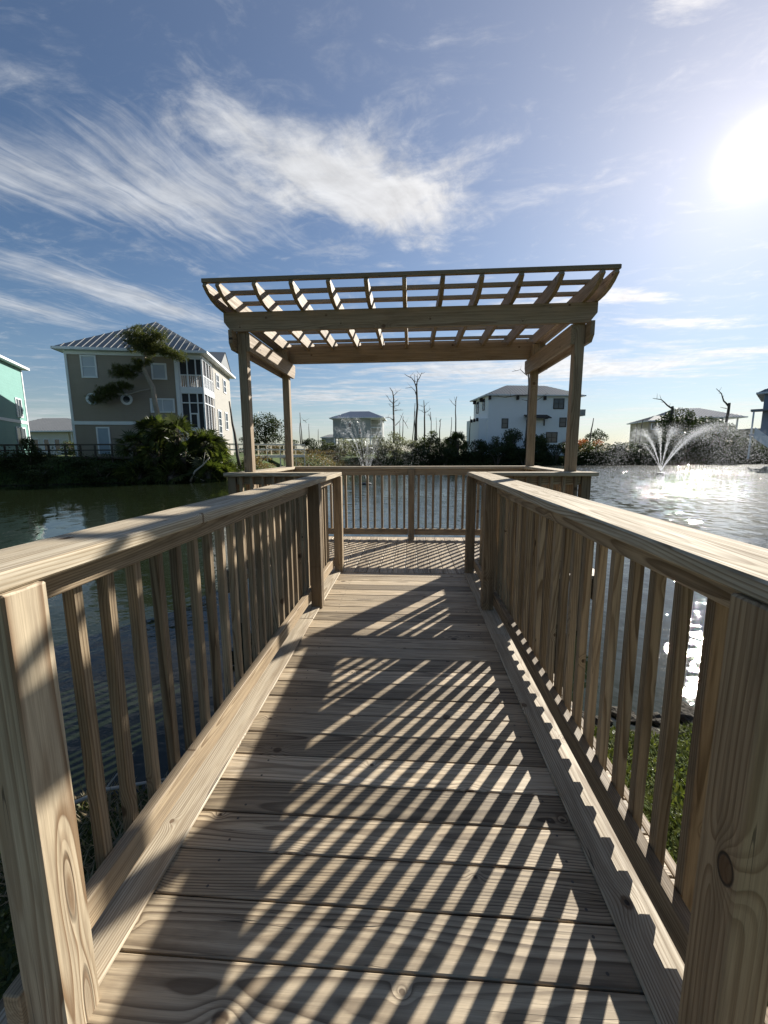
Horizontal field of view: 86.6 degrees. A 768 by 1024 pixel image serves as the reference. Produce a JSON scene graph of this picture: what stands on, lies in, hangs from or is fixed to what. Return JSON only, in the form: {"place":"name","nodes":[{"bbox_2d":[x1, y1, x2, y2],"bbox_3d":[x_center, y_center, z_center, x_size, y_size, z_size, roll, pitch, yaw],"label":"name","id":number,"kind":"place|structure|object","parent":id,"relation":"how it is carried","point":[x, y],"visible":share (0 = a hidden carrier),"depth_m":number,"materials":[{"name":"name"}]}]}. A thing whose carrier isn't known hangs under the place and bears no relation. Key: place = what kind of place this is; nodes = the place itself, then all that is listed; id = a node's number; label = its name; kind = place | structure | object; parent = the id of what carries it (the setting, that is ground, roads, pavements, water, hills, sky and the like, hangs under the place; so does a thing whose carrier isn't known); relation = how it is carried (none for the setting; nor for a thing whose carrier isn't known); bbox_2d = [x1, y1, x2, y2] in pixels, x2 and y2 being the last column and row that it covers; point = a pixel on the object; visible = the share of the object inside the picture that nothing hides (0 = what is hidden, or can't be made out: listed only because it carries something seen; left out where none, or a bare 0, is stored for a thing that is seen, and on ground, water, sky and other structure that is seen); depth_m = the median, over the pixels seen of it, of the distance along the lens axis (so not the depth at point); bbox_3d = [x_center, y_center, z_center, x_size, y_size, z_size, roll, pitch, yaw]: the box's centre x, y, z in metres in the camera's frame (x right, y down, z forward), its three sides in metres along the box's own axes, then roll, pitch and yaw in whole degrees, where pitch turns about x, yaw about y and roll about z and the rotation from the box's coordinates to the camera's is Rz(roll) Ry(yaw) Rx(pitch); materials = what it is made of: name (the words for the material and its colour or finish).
{"place":"outdoors","nodes":[
{"label":"outdoors","id":0,"kind":"place"},
{"bbox_2d":[320,434,339,445],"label":"grey shed","id":1,"kind":"structure","parent":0,"point":[326,438],"depth_m":95.67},
{"bbox_2d":[329,411,386,454],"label":"raised grey house","id":2,"kind":"structure","parent":0,"point":[353,425],"depth_m":87.05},
{"bbox_2d":[0,450,758,999],"bbox_3d":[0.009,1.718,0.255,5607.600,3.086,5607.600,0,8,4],"label":"ground","id":3,"kind":"structure","parent":0,"point":[18,482],"depth_m":25.07,"materials":[{"name":"plant"}]},
{"bbox_2d":[0,355,30,456],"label":"aqua house","id":4,"kind":"structure","parent":3,"relation":"on","point":[14,425],"depth_m":31.25,"materials":[{"name":"paint"}]},
{"bbox_2d":[14,397,23,417],"bbox_3d":[-28.969,-8.260,32.343,0.080,1.500,1.150,-4,9,-23],"label":"window","id":5,"kind":"structure","parent":4,"relation":"in","point":[18,403],"depth_m":32.35,"materials":[{"name":"white glass"}]},
{"bbox_2d":[15,426,26,443],"bbox_3d":[-28.867,-6.029,32.465,0.080,1.450,1.800,-4,9,-23],"label":"window","id":6,"kind":"structure","parent":4,"relation":"in","point":[20,431],"depth_m":32.30,"materials":[{"name":"white glass"}]},
{"bbox_2d":[11,436,42,468],"bbox_3d":[-22.081,-3.552,25.201,1.555,2.310,1.453,-1,9,-7],"label":"shrub","id":7,"kind":"object","parent":3,"relation":"on","point":[24,445],"visible":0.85,"depth_m":24.93,"materials":[{"name":"green plant"}]},
{"bbox_2d":[0,451,57,466],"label":"shrub","id":8,"kind":"object","parent":3,"relation":"on","point":[7,460],"visible":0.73,"depth_m":24.55,"materials":[{"name":"green plant"}]},
{"bbox_2d":[28,418,73,454],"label":"cream cottage","id":9,"kind":"structure","parent":3,"relation":"on","point":[50,430],"depth_m":57.46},
{"bbox_2d":[56,440,74,454],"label":"shrub","id":10,"kind":"object","parent":3,"relation":"on","point":[71,447],"visible":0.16,"depth_m":49.56,"materials":[{"name":"green plant"}]},
{"bbox_2d":[0,444,147,462],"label":"bank boardwalk","id":11,"kind":"structure","parent":3,"relation":"on","point":[65,445],"depth_m":26.61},
{"bbox_2d":[0,773,166,905],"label":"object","id":12,"kind":"object","parent":3,"relation":"on","point":[87,815],"visible":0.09,"depth_m":1.86,"materials":[{"name":"plant"}]},
{"bbox_2d":[0,444,213,485],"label":"shrubs","id":13,"kind":"object","parent":3,"relation":"on","point":[102,462],"visible":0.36,"depth_m":25.40,"materials":[{"name":"green plant"}]},
{"bbox_2d":[74,753,165,804],"bbox_3d":[-1.286,1.396,2.112,0.695,0.152,0.229,0,8,-1],"label":"driftwood branch","id":14,"kind":"object","parent":3,"relation":"on","point":[80,800],"visible":0.24,"depth_m":2.08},
{"bbox_2d":[113,429,158,459],"bbox_3d":[-16.431,-4.221,27.203,3.020,2.897,2.766,1,9,9],"label":"palmetto","id":15,"kind":"object","parent":3,"relation":"on","point":[128,436],"visible":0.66,"depth_m":26.75,"materials":[{"name":"green plant"}]},
{"bbox_2d":[84,323,188,454],"bbox_3d":[-17.026,-8.235,28.312,7.565,9.320,1.980,0,8,4],"label":"pine tree","id":16,"kind":"object","parent":3,"relation":"on","point":[145,344],"visible":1,"depth_m":27.83,"materials":[{"name":"green plant"}]},
{"bbox_2d":[50,321,235,455],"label":"tan house","id":17,"kind":"structure","parent":3,"relation":"on","point":[195,388],"depth_m":29.76,"materials":[{"name":"paint"}]},
{"bbox_2d":[79,355,97,377],"bbox_3d":[-20.945,-10.320,28.913,1.040,1.560,0.095,-2,9,-9],"label":"window","id":18,"kind":"structure","parent":17,"relation":"in","point":[88,363],"depth_m":28.91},
{"bbox_2d":[96,427,110,453],"bbox_3d":[-20.427,-5.213,29.736,0.900,1.950,0.079,-2,9,-9],"label":"door","id":19,"kind":"structure","parent":17,"relation":"in","point":[102,433],"depth_m":29.71,"materials":[{"name":"paint"}]},
{"bbox_2d":[120,395,132,404],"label":"round window","id":20,"kind":"structure","parent":17,"relation":"in","point":[127,400],"depth_m":29.60,"materials":[{"name":"white glass"}]},
{"bbox_2d":[151,363,166,379],"bbox_3d":[-16.384,-10.234,29.671,1.040,1.160,0.095,-2,9,-9],"label":"window","id":21,"kind":"structure","parent":17,"relation":"in","point":[158,370],"depth_m":29.67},
{"bbox_2d":[150,398,175,412],"bbox_3d":[-16.316,-7.842,30.035,1.690,1.040,0.095,-2,9,-9],"label":"window","id":22,"kind":"structure","parent":17,"relation":"in","point":[166,405],"depth_m":30.06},
{"bbox_2d":[217,409,222,436],"bbox_3d":[-14.063,-7.393,35.003,0.080,2.670,1.220,-2,9,-9],"label":"window","id":23,"kind":"structure","parent":17,"relation":"in","point":[219,411],"depth_m":35.04,"materials":[{"name":"white glass"}]},
{"bbox_2d":[131,414,174,455],"bbox_3d":[-15.574,-4.986,27.889,3.071,3.631,2.890,6,11,38],"label":"palmetto","id":24,"kind":"object","parent":3,"relation":"on","point":[147,422],"visible":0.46,"depth_m":27.21,"materials":[{"name":"green plant"}]},
{"bbox_2d":[129,437,178,476],"bbox_3d":[-14.897,-3.381,26.580,3.157,3.028,2.892,7,11,40],"label":"palmetto","id":25,"kind":"object","parent":3,"relation":"on","point":[148,463],"visible":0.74,"depth_m":26.02,"materials":[{"name":"green plant"}]},
{"bbox_2d":[144,455,192,482],"bbox_3d":[-13.576,-2.254,26.260,3.255,2.930,3.009,2,9,16],"label":"palmetto","id":26,"kind":"object","parent":3,"relation":"on","point":[167,467],"visible":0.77,"depth_m":25.67,"materials":[{"name":"green plant"}]},
{"bbox_2d":[148,411,204,457],"bbox_3d":[-13.925,-4.624,27.531,3.392,4.262,3.606,3,9,19],"label":"palmetto","id":27,"kind":"object","parent":3,"relation":"on","point":[170,424],"visible":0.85,"depth_m":26.88,"materials":[{"name":"green plant"}]},
{"bbox_2d":[162,441,203,473],"bbox_3d":[-13.331,-3.357,27.031,3.018,3.160,3.294,-5,10,-27],"label":"palmetto","id":28,"kind":"object","parent":3,"relation":"on","point":[180,448],"visible":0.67,"depth_m":26.41,"materials":[{"name":"green plant"}]},
{"bbox_2d":[185,454,227,482],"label":"palmetto","id":29,"kind":"object","parent":3,"relation":"on","point":[212,464],"visible":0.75,"depth_m":26.15,"materials":[{"name":"green plant"}]},
{"bbox_2d":[184,427,228,458],"bbox_3d":[-12.128,-4.089,27.948,2.938,3.473,2.764,-5,10,-28],"label":"palmetto","id":30,"kind":"object","parent":3,"relation":"on","point":[207,438],"visible":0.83,"depth_m":27.43,"materials":[{"name":"green plant"}]},
{"bbox_2d":[188,428,233,458],"bbox_3d":[-12.245,-4.385,28.613,3.018,3.160,3.294,4,9,24],"label":"palmetto","id":31,"kind":"object","parent":3,"relation":"on","point":[225,450],"visible":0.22,"depth_m":28.25,"materials":[{"name":"green plant"}]},
{"bbox_2d":[195,449,238,479],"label":"palmetto","id":32,"kind":"object","parent":3,"relation":"on","point":[224,458],"visible":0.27,"depth_m":27.08,"materials":[{"name":"green plant"}]},
{"bbox_2d":[204,460,237,481],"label":"palmetto","id":33,"kind":"object","parent":3,"relation":"on","point":[229,467],"visible":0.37,"depth_m":26.79,"materials":[{"name":"green plant"}]},
{"bbox_2d":[229,401,240,464],"bbox_3d":[-10.213,-5.363,27.863,0.612,4.325,0.304,-1,8,-5],"label":"dead tree","id":34,"kind":"object","parent":3,"relation":"on","point":[236,448],"visible":0.97,"depth_m":27.81,"materials":[{"name":"grey plant"}]},
{"bbox_2d":[239,437,265,453],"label":"shrub","id":35,"kind":"object","parent":3,"relation":"on","point":[256,447],"visible":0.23,"depth_m":60.13,"materials":[{"name":"green plant"}]},
{"bbox_2d":[241,412,284,448],"bbox_3d":[-17.924,-11.494,61.306,6.614,7.097,4.949,5,10,29],"label":"tree","id":36,"kind":"object","parent":3,"relation":"on","point":[272,424],"visible":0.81,"depth_m":60.52,"materials":[{"name":"green plant"}]},
{"bbox_2d":[226,443,304,466],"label":"bank boardwalk","id":37,"kind":"structure","parent":3,"relation":"on","point":[271,456],"depth_m":39.48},
{"bbox_2d":[255,454,275,469],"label":"shrub","id":38,"kind":"object","parent":3,"relation":"on","point":[259,463],"visible":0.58,"depth_m":33.61,"materials":[{"name":"green plant"}]},
{"bbox_2d":[259,443,282,453],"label":"shrub","id":39,"kind":"object","parent":3,"relation":"on","point":[273,451],"visible":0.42,"depth_m":61.07,"materials":[{"name":"green plant"}]},
{"bbox_2d":[300,438,322,451],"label":"shrub","id":40,"kind":"object","parent":3,"relation":"on","point":[307,441],"visible":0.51,"depth_m":60.31,"materials":[{"name":"green plant"}]},
{"bbox_2d":[316,439,338,453],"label":"shrub","id":41,"kind":"object","parent":3,"relation":"on","point":[328,446],"visible":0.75,"depth_m":57.84,"materials":[{"name":"green plant"}]},
{"bbox_2d":[309,449,345,455],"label":"shrub","id":42,"kind":"object","parent":3,"relation":"on","point":[329,452],"visible":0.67,"depth_m":55.26,"materials":[{"name":"green plant"}]},
{"bbox_2d":[282,449,381,465],"bbox_3d":[-6.370,-6.788,51.327,4.819,2.581,15.686,7,11,41],"label":"sandy bank brush","id":43,"kind":"object","parent":3,"relation":"on","point":[333,457],"visible":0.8,"depth_m":51.69,"materials":[{"name":"brown plant"}]},
{"bbox_2d":[332,438,353,456],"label":"shrub","id":44,"kind":"object","parent":3,"relation":"on","point":[341,446],"visible":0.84,"depth_m":58.04,"materials":[{"name":"green plant"}]},
{"bbox_2d":[345,440,365,455],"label":"shrub","id":45,"kind":"object","parent":3,"relation":"on","point":[353,449],"visible":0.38,"depth_m":64.70,"materials":[{"name":"green plant"}]},
{"bbox_2d":[351,437,374,457],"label":"shrub","id":46,"kind":"object","parent":3,"relation":"on","point":[359,448],"visible":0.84,"depth_m":57.12,"materials":[{"name":"green plant"}]},
{"bbox_2d":[364,436,386,457],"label":"shrub","id":47,"kind":"object","parent":3,"relation":"on","point":[380,451],"visible":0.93,"depth_m":56.02,"materials":[{"name":"green plant"}]},
{"bbox_2d":[0,571,767,1023],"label":"boardwalk","id":48,"kind":"structure","parent":3,"relation":"on","point":[386,809],"depth_m":1.29,"materials":[{"name":"wood"}]},
{"bbox_2d":[0,472,343,1023],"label":"walkway railing","id":49,"kind":"object","parent":48,"relation":"attached to","point":[57,906],"visible":0.98,"depth_m":1.15,"materials":[{"name":"wood"}]},
{"bbox_2d":[464,472,767,1023],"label":"walkway railing","id":50,"kind":"object","parent":48,"relation":"attached to","point":[710,904],"visible":0.98,"depth_m":1.08,"materials":[{"name":"wood"}]},
{"bbox_2d":[382,388,402,442],"bbox_3d":[1.338,-14.843,62.656,3.259,8.322,1.415,0,8,4],"label":"dead tree","id":51,"kind":"object","parent":3,"relation":"on","point":[393,419],"visible":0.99,"depth_m":62.48,"materials":[{"name":"wood"}]},
{"bbox_2d":[381,431,406,459],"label":"shrub","id":52,"kind":"object","parent":3,"relation":"on","point":[390,449],"visible":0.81,"depth_m":56.75,"materials":[{"name":"green plant"}]},
{"bbox_2d":[391,440,417,461],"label":"shrub","id":53,"kind":"object","parent":3,"relation":"on","point":[407,444],"visible":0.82,"depth_m":56.20,"materials":[{"name":"green plant"}]},
{"bbox_2d":[226,536,593,598],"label":"viewing platform","id":54,"kind":"structure","parent":3,"relation":"on","point":[435,555],"depth_m":5.08,"materials":[{"name":"wood"}]},
{"bbox_2d":[243,467,294,551],"bbox_3d":[-1.435,-0.032,5.252,0.185,1.040,1.552,0,8,4],"label":"platform railing","id":55,"kind":"object","parent":54,"relation":"on","point":[281,469],"visible":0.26,"depth_m":5.15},
{"bbox_2d":[223,472,331,622],"bbox_3d":[-1.111,0.903,4.487,1.102,2.667,0.183,0,8,4],"label":"platform railing","id":56,"kind":"object","parent":54,"relation":"attached to","point":[242,479],"visible":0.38,"depth_m":4.30,"materials":[{"name":"wood"}]},
{"bbox_2d":[281,466,524,539],"bbox_3d":[0.341,0.654,6.111,3.750,2.667,0.195,0,8,4],"label":"platform railing","id":57,"kind":"object","parent":54,"relation":"on","point":[411,472],"visible":0.7,"depth_m":5.94,"materials":[{"name":"wood"}]},
{"bbox_2d":[201,264,621,624],"bbox_3d":[0.264,0.192,5.163,3.740,5.060,2.400,0,8,4],"label":"pergola","id":58,"kind":"object","parent":54,"relation":"on","point":[542,314],"visible":0.88,"depth_m":4.13,"materials":[{"name":"wood"}]},
{"bbox_2d":[477,472,598,630],"bbox_3d":[1.551,0.916,4.309,1.139,2.667,0.183,0,8,4],"label":"platform railing","id":59,"kind":"object","parent":54,"relation":"attached to","point":[581,481],"visible":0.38,"depth_m":4.08,"materials":[{"name":"wood"}]},
{"bbox_2d":[523,466,581,491],"bbox_3d":[1.997,-0.016,5.022,0.185,1.041,1.552,0,8,4],"label":"platform railing","id":60,"kind":"object","parent":54,"relation":"on","point":[543,469],"visible":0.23,"depth_m":4.89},
{"bbox_2d":[412,446,431,465],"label":"shrub","id":61,"kind":"object","parent":3,"relation":"on","point":[424,453],"visible":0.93,"depth_m":54.61,"materials":[{"name":"green plant"}]},
{"bbox_2d":[411,430,437,458],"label":"shrub","id":62,"kind":"object","parent":3,"relation":"on","point":[428,443],"visible":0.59,"depth_m":56.99,"materials":[{"name":"green plant"}]},
{"bbox_2d":[428,447,457,464],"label":"shrub","id":63,"kind":"object","parent":3,"relation":"on","point":[434,460],"visible":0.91,"depth_m":55.02,"materials":[{"name":"green plant"}]},
{"bbox_2d":[431,437,457,459],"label":"shrub","id":64,"kind":"object","parent":3,"relation":"on","point":[439,446],"visible":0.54,"depth_m":55.37,"materials":[{"name":"green plant"}]},
{"bbox_2d":[443,431,470,456],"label":"palmetto","id":65,"kind":"object","parent":3,"relation":"on","point":[456,436],"visible":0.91,"depth_m":57.31,"materials":[{"name":"green plant"}]},
{"bbox_2d":[458,439,487,462],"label":"shrub","id":66,"kind":"object","parent":3,"relation":"on","point":[480,445],"visible":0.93,"depth_m":55.96,"materials":[{"name":"green plant"}]},
{"bbox_2d":[482,436,504,457],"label":"shrub","id":67,"kind":"object","parent":3,"relation":"on","point":[495,444],"visible":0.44,"depth_m":56.91,"materials":[{"name":"green plant"}]},
{"bbox_2d":[481,446,517,464],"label":"shrub","id":68,"kind":"object","parent":3,"relation":"on","point":[496,460],"visible":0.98,"depth_m":55.04,"materials":[{"name":"green plant"}]},
{"bbox_2d":[500,428,524,460],"bbox_3d":[17.658,-9.029,56.481,3.366,5.293,5.516,2,9,13],"label":"shrub","id":69,"kind":"object","parent":3,"relation":"on","point":[510,437],"visible":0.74,"depth_m":55.01,"materials":[{"name":"green plant"}]},
{"bbox_2d":[495,369,547,443],"bbox_3d":[19.137,-14.383,57.274,7.570,12.012,0.902,-1,8,-1],"label":"dead tree","id":70,"kind":"object","parent":3,"relation":"on","point":[525,400],"visible":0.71,"depth_m":57.17,"materials":[{"name":"wood"}]},
{"bbox_2d":[466,385,585,455],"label":"white house","id":71,"kind":"structure","parent":3,"relation":"on","point":[494,416],"depth_m":61.08,"materials":[{"name":"paint"}]},
{"bbox_2d":[546,432,557,442],"bbox_3d":[25.400,-11.318,61.757,1.820,1.570,0.095,-1,8,-5],"label":"window","id":72,"kind":"structure","parent":71,"relation":"in","point":[552,438],"depth_m":61.76,"materials":[{"name":"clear glass"}]},
{"bbox_2d":[553,398,564,408],"bbox_3d":[26.220,-16.231,61.111,1.720,1.570,0.095,-1,8,-5],"label":"window","id":73,"kind":"structure","parent":71,"relation":"in","point":[558,403],"depth_m":61.10,"materials":[{"name":"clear glass"}]},
{"bbox_2d":[506,447,546,464],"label":"shrub","id":74,"kind":"object","parent":3,"relation":"on","point":[523,450],"visible":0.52,"depth_m":54.40,"materials":[{"name":"green plant"}]},
{"bbox_2d":[516,434,543,462],"bbox_3d":[19.790,-8.618,56.286,4.444,4.367,4.152,1,8,5],"label":"shrub","id":75,"kind":"object","parent":3,"relation":"on","point":[538,443],"visible":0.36,"depth_m":55.24,"materials":[{"name":"green plant"}]},
{"bbox_2d":[541,442,578,462],"bbox_3d":[23.553,-7.878,55.340,5.286,3.257,3.225,4,10,29],"label":"shrub","id":76,"kind":"object","parent":3,"relation":"on","point":[561,447],"visible":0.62,"depth_m":55.23,"materials":[{"name":"green plant"}]},
{"bbox_2d":[380,442,767,465],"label":"undergrowth","id":77,"kind":"object","parent":3,"relation":"on","point":[590,462],"visible":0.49,"depth_m":55.86,"materials":[{"name":"green plant"}]},
{"bbox_2d":[562,444,592,462],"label":"shrub","id":78,"kind":"object","parent":3,"relation":"on","point":[583,455],"visible":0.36,"depth_m":55.08,"materials":[{"name":"green plant"}]},
{"bbox_2d":[579,441,605,460],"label":"shrub","id":79,"kind":"object","parent":3,"relation":"on","point":[590,447],"visible":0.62,"depth_m":54.93,"materials":[{"name":"green plant"}]},
{"bbox_2d":[585,428,608,442],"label":"tree","id":80,"kind":"object","parent":3,"relation":"on","point":[595,437],"visible":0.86,"depth_m":128.04,"materials":[{"name":"green plant"}]},
{"bbox_2d":[591,451,622,464],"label":"shrub","id":81,"kind":"object","parent":3,"relation":"on","point":[599,454],"visible":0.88,"depth_m":54.15,"materials":[{"name":"green plant"}]},
{"bbox_2d":[597,442,625,462],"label":"shrub","id":82,"kind":"object","parent":3,"relation":"on","point":[617,446],"visible":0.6,"depth_m":54.87,"materials":[{"name":"green plant"}]},
{"bbox_2d":[611,706,635,722],"bbox_3d":[1.707,1.472,2.936,0.225,0.123,0.192,2,9,16],"label":"shore rock","id":83,"kind":"object","parent":3,"relation":"on","point":[614,713],"visible":0.25,"depth_m":2.91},
{"bbox_2d":[615,442,642,461],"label":"shrub","id":84,"kind":"object","parent":3,"relation":"on","point":[632,451],"visible":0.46,"depth_m":55.24,"materials":[{"name":"green plant"}]},
{"bbox_2d":[615,451,654,464],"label":"shrub","id":85,"kind":"object","parent":3,"relation":"on","point":[624,456],"visible":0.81,"depth_m":54.25,"materials":[{"name":"green plant"}]},
{"bbox_2d":[632,442,660,461],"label":"shrub","id":86,"kind":"object","parent":3,"relation":"on","point":[641,446],"visible":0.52,"depth_m":55.50,"materials":[{"name":"green plant"}]},
{"bbox_2d":[652,712,660,725],"bbox_3d":[1.896,1.466,2.886,0.150,0.091,0.142,7,11,41],"label":"shore rock","id":87,"kind":"object","parent":3,"relation":"on","point":[656,719],"visible":0.34,"depth_m":2.84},
{"bbox_2d":[627,415,699,452],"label":"beige house","id":88,"kind":"structure","parent":3,"relation":"on","point":[649,432],"depth_m":71.53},
{"bbox_2d":[650,441,682,460],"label":"shrub","id":89,"kind":"object","parent":3,"relation":"on","point":[659,445],"visible":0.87,"depth_m":56.18,"materials":[{"name":"green plant"}]},
{"bbox_2d":[653,408,702,449],"bbox_3d":[43.950,-11.894,61.089,6.741,7.514,4.264,0,8,4],"label":"tree","id":90,"kind":"object","parent":3,"relation":"on","point":[678,425],"visible":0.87,"depth_m":60.46,"materials":[{"name":"green plant"}]},
{"bbox_2d":[661,701,694,723],"bbox_3d":[2.139,1.463,2.926,0.255,0.136,0.247,-2,9,-14],"label":"shore rock","id":91,"kind":"object","parent":3,"relation":"on","point":[687,713],"visible":0.2,"depth_m":2.87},
{"bbox_2d":[669,440,703,462],"bbox_3d":[41.748,-8.322,56.391,3.806,3.299,4.074,-4,9,-24],"label":"shrub","id":92,"kind":"object","parent":3,"relation":"on","point":[683,445],"visible":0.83,"depth_m":56.15,"materials":[{"name":"green plant"}]},
{"bbox_2d":[656,408,747,440],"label":"blue roof house","id":93,"kind":"structure","parent":3,"relation":"on","point":[699,412],"depth_m":71.91,"materials":[{"name":"grey"}]},
{"bbox_2d":[686,436,724,463],"bbox_3d":[44.343,-8.549,56.175,4.151,4.076,4.444,1,9,7],"label":"shrub","id":94,"kind":"object","parent":3,"relation":"on","point":[710,452],"visible":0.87,"depth_m":55.58,"materials":[{"name":"green plant"}]},
{"bbox_2d":[682,416,737,447],"bbox_3d":[49.319,-11.330,61.897,7.734,6.505,4.389,0,8,4],"label":"tree","id":95,"kind":"object","parent":3,"relation":"on","point":[715,426],"visible":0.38,"depth_m":61.00,"materials":[{"name":"green plant"}]},
{"bbox_2d":[692,430,729,454],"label":"palmetto","id":96,"kind":"object","parent":3,"relation":"on","point":[699,436],"visible":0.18,"depth_m":59.28,"materials":[{"name":"green plant"}]},
{"bbox_2d":[716,387,730,435],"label":"dead tree","id":97,"kind":"object","parent":3,"relation":"on","point":[728,410],"visible":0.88,"depth_m":60.96,"materials":[{"name":"wood"}]},
{"bbox_2d":[706,428,746,459],"bbox_3d":[47.678,-9.230,56.918,3.506,5.089,5.746,-1,8,-4],"label":"shrub","id":98,"kind":"object","parent":3,"relation":"on","point":[736,446],"visible":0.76,"depth_m":55.51,"materials":[{"name":"green plant"}]},
{"bbox_2d":[728,437,767,461],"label":"shrub","id":99,"kind":"object","parent":3,"relation":"on","point":[759,454],"visible":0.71,"depth_m":55.83,"materials":[{"name":"green plant"}]},
{"bbox_2d":[747,388,767,458],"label":"porch house","id":100,"kind":"structure","parent":3,"relation":"on","point":[761,435],"depth_m":43.95,"materials":[{"name":"blue"}]},
{"bbox_2d":[0,463,767,795],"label":"water","id":101,"kind":"structure","parent":0,"point":[728,501],"depth_m":10.44,"materials":[{"name":"blue liquid"}]},
{"bbox_2d":[0,721,767,1006],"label":"grass","id":102,"kind":"structure","parent":0,"point":[677,798],"depth_m":1.90,"materials":[{"name":"green plant"}]},
{"bbox_2d":[0,0,767,451],"label":"sky","id":103,"kind":"structure","parent":0,"point":[150,150],"materials":[{"name":"blue"}]},
{"bbox_2d":[405,372,424,440],"bbox_3d":[4.689,-15.950,62.179,3.147,10.628,1.083,0,8,4],"label":"dead tree","id":104,"kind":"object","parent":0,"point":[416,393],"visible":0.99,"depth_m":61.94,"materials":[{"name":"wood"}]},
{"bbox_2d":[736,428,761,450],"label":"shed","id":105,"kind":"structure","parent":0,"point":[745,433],"depth_m":62.62,"materials":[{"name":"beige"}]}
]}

